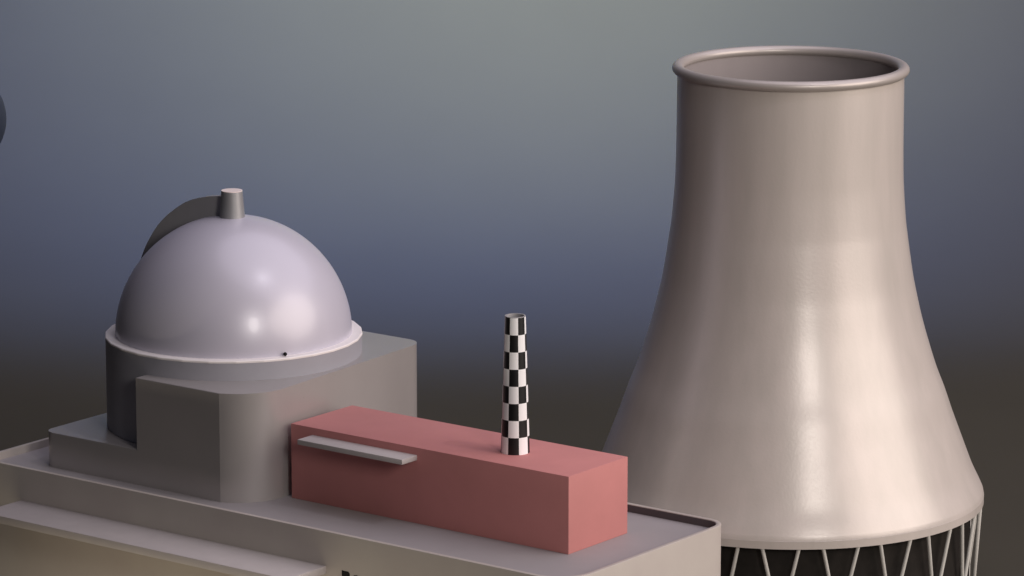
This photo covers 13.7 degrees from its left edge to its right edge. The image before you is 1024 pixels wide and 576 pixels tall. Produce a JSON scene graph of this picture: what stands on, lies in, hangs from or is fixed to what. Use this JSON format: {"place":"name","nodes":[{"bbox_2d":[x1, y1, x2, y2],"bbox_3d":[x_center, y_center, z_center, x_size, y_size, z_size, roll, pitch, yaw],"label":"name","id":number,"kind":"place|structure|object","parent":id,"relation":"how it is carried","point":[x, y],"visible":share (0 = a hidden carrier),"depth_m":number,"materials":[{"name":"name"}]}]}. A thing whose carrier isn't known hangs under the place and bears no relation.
{"place":"outdoors","nodes":[
{"label":"outdoors","id":0,"kind":"place"},
{"bbox_2d":[0,95,5,142],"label":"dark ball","id":1,"kind":"object","parent":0,"point":[2,119],"visible":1,"depth_m":1093.08,"materials":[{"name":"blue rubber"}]},
{"bbox_2d":[48,188,416,502],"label":"reactor building","id":2,"kind":"structure","parent":0,"point":[238,341],"depth_m":960.24,"materials":[{"name":"concrete"}]},
{"bbox_2d":[291,405,627,553],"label":"red building","id":3,"kind":"structure","parent":0,"point":[556,497],"depth_m":924.95,"materials":[{"name":"concrete"}]},
{"bbox_2d":[501,313,529,454],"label":"striped chimney","id":4,"kind":"object","parent":3,"relation":"on","point":[515,428],"visible":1,"depth_m":918.87,"materials":[{"name":"paint"}]},
{"bbox_2d":[0,0,1023,336],"bbox_3d":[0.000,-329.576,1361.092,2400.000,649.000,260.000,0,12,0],"label":"backdrop","id":5,"kind":"structure","parent":0,"point":[444,168],"depth_m":1424.17,"materials":[{"name":"blue"}]},
{"bbox_2d":[0,337,1023,575],"bbox_3d":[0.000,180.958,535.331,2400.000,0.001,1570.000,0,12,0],"label":"ground","id":6,"kind":"structure","parent":0,"point":[577,386],"depth_m":1233.86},
{"bbox_2d":[0,437,720,575],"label":"power hall","id":7,"kind":"structure","parent":6,"relation":"on","point":[57,522],"depth_m":933.53,"materials":[{"name":"concrete"}]},
{"bbox_2d":[602,45,983,575],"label":"cooling tower","id":8,"kind":"structure","parent":0,"point":[785,408],"depth_m":995.27,"materials":[{"name":"concrete"}]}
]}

